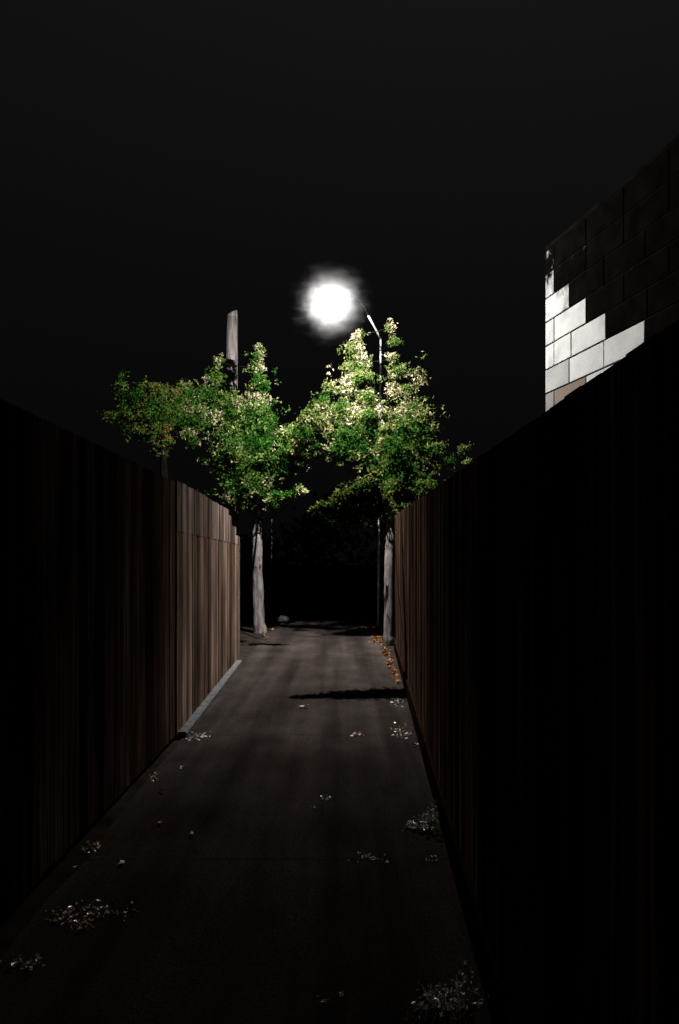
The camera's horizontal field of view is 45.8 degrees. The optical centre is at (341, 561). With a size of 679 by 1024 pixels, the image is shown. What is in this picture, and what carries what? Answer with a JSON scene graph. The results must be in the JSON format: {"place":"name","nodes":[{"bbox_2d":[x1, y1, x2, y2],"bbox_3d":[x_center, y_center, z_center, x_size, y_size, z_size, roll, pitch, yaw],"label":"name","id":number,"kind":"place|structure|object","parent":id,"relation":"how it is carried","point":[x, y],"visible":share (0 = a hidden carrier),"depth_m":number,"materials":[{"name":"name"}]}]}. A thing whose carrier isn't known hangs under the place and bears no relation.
{"place":"outdoors","nodes":[
{"label":"outdoors","id":0,"kind":"place"},
{"bbox_2d":[0,565,395,959],"bbox_3d":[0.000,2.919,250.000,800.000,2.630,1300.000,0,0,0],"label":"ground","id":1,"kind":"structure","parent":0,"point":[17,918],"depth_m":5.50,"materials":[{"name":"soil"}]},
{"bbox_2d":[0,399,174,917],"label":"wooden fence","id":2,"kind":"object","parent":1,"relation":"on","point":[87,631],"visible":1,"depth_m":4.45,"materials":[{"name":"brown wood"}]},
{"bbox_2d":[97,371,197,477],"bbox_3d":[-4.146,-1.218,17.225,2.115,5.704,1.407,0,0,-20],"label":"tree","id":3,"kind":"object","parent":1,"relation":"on","point":[162,416],"visible":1,"depth_m":17.15,"materials":[{"name":"green plant"}]},
{"bbox_2d":[175,481,239,735],"bbox_3d":[-1.643,0.435,10.098,0.170,2.331,5.803,0,0,-2],"label":"wooden fence","id":4,"kind":"object","parent":1,"relation":"on","point":[207,598],"visible":0.88,"depth_m":8.78,"materials":[{"name":"brown wood"}]},
{"bbox_2d":[178,660,241,737],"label":"kerb","id":5,"kind":"structure","parent":1,"relation":"on","point":[185,730],"depth_m":8.75,"materials":[{"name":"concrete"}]},
{"bbox_2d":[226,310,238,534],"bbox_3d":[-2.737,-2.293,20.000,0.338,7.885,0.329,0,0,0],"label":"utility pole","id":6,"kind":"object","parent":1,"relation":"on","point":[232,345],"visible":0.41,"depth_m":19.88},
{"bbox_2d":[160,342,320,633],"bbox_3d":[-1.788,-1.633,17.494,2.553,6.549,5.489,0,0,-42],"label":"tree","id":7,"kind":"object","parent":1,"relation":"on","point":[239,433],"visible":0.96,"depth_m":17.74,"materials":[{"name":"green plant"}]},
{"bbox_2d":[270,519,272,625],"bbox_3d":[-1.748,0.290,19.951,0.064,2.660,0.064,0,0,0],"label":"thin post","id":8,"kind":"object","parent":1,"relation":"on","point":[271,520],"visible":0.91,"depth_m":19.93,"materials":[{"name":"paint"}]},
{"bbox_2d":[277,615,289,620],"bbox_3d":[-1.666,1.701,23.009,0.366,0.317,0.248,0,0,0],"label":"rock","id":9,"kind":"object","parent":1,"relation":"on","point":[283,618],"visible":0.54,"depth_m":22.93,"materials":[{"name":"grey stone"}]},
{"bbox_2d":[239,472,422,621],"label":"wood","id":10,"kind":"object","parent":1,"relation":"on","point":[306,539],"visible":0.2,"depth_m":49.20,"materials":[{"name":"plant"}]},
{"bbox_2d":[326,292,382,630],"bbox_3d":[0.315,-1.901,16.256,0.217,7.003,4.627,0,0,13],"label":"street lamp","id":11,"kind":"object","parent":1,"relation":"on","point":[329,306],"visible":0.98,"depth_m":18.37,"materials":[{"name":"metal"}]},
{"bbox_2d":[293,318,472,645],"bbox_3d":[0.831,-1.683,14.113,3.626,6.662,6.060,0,0,0],"label":"tree","id":12,"kind":"object","parent":1,"relation":"on","point":[390,440],"visible":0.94,"depth_m":15.73,"materials":[{"name":"green plant"}]},
{"bbox_2d":[394,320,678,1023],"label":"wooden fence","id":13,"kind":"object","parent":1,"relation":"on","point":[536,644],"visible":0.97,"depth_m":1.84,"materials":[{"name":"brown wood"}]},
{"bbox_2d":[0,621,491,1023],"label":"path","id":14,"kind":"structure","parent":0,"point":[257,897],"depth_m":3.98,"materials":[{"name":"grey asphalt"}]},
{"bbox_2d":[0,952,45,972],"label":"leaf litter","id":15,"kind":"object","parent":14,"relation":"on","point":[38,959],"visible":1,"depth_m":3.16,"materials":[{"name":"plant"}]},
{"bbox_2d":[45,899,138,933],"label":"leaf litter","id":16,"kind":"object","parent":14,"relation":"on","point":[69,912],"visible":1,"depth_m":3.59,"materials":[{"name":"plant"}]},
{"bbox_2d":[81,765,184,860],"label":"leaf litter","id":17,"kind":"object","parent":14,"relation":"on","point":[94,843],"visible":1,"depth_m":4.46,"materials":[{"name":"grey plant"}]},
{"bbox_2d":[186,731,210,741],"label":"leaf litter","id":18,"kind":"object","parent":14,"relation":"on","point":[199,734],"visible":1,"depth_m":7.23,"materials":[{"name":"grey plant"}]},
{"bbox_2d":[263,622,273,639],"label":"leaf litter","id":19,"kind":"object","parent":14,"relation":"on","point":[268,632],"visible":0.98,"depth_m":18.03,"materials":[{"name":"orange plant"}]},
{"bbox_2d":[315,991,343,1004],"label":"leaf litter","id":20,"kind":"object","parent":14,"relation":"on","point":[323,1000],"visible":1,"depth_m":2.89,"materials":[{"name":"grey plant"}]},
{"bbox_2d":[356,626,400,684],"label":"leaf litter","id":21,"kind":"object","parent":14,"relation":"on","point":[379,636],"visible":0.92,"depth_m":15.45,"materials":[{"name":"orange plant"}]},
{"bbox_2d":[351,722,412,738],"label":"leaf litter","id":22,"kind":"object","parent":14,"relation":"on","point":[401,732],"visible":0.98,"depth_m":7.35,"materials":[{"name":"grey plant"}]},
{"bbox_2d":[348,852,437,862],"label":"leaf litter","id":23,"kind":"object","parent":14,"relation":"on","point":[371,857],"visible":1,"depth_m":4.27,"materials":[{"name":"grey plant"}]},
{"bbox_2d":[385,697,404,706],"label":"leaf litter","id":24,"kind":"object","parent":14,"relation":"on","point":[398,701],"visible":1,"depth_m":9.00,"materials":[{"name":"grey plant"}]},
{"bbox_2d":[402,799,439,831],"bbox_3d":[0.469,1.517,4.764,0.246,0.201,0.186,0,0,0],"label":"weed","id":25,"kind":"object","parent":14,"relation":"on","point":[428,826],"visible":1,"depth_m":4.75,"materials":[{"name":"grey plant"}]},
{"bbox_2d":[407,982,482,1018],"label":"leaf litter","id":26,"kind":"object","parent":14,"relation":"on","point":[436,998],"visible":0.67,"depth_m":2.88,"materials":[{"name":"grey plant"}]},
{"bbox_2d":[404,958,488,1023],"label":"weed","id":27,"kind":"object","parent":14,"relation":"on","point":[458,988],"visible":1,"depth_m":2.80,"materials":[{"name":"grey plant"}]},
{"bbox_2d":[0,0,678,564],"label":"sky","id":28,"kind":"structure","parent":0,"point":[169,169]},
{"bbox_2d":[545,135,678,410],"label":"block building","id":29,"kind":"structure","parent":0,"point":[612,277],"depth_m":8.85,"materials":[{"name":"concrete"}]}
]}

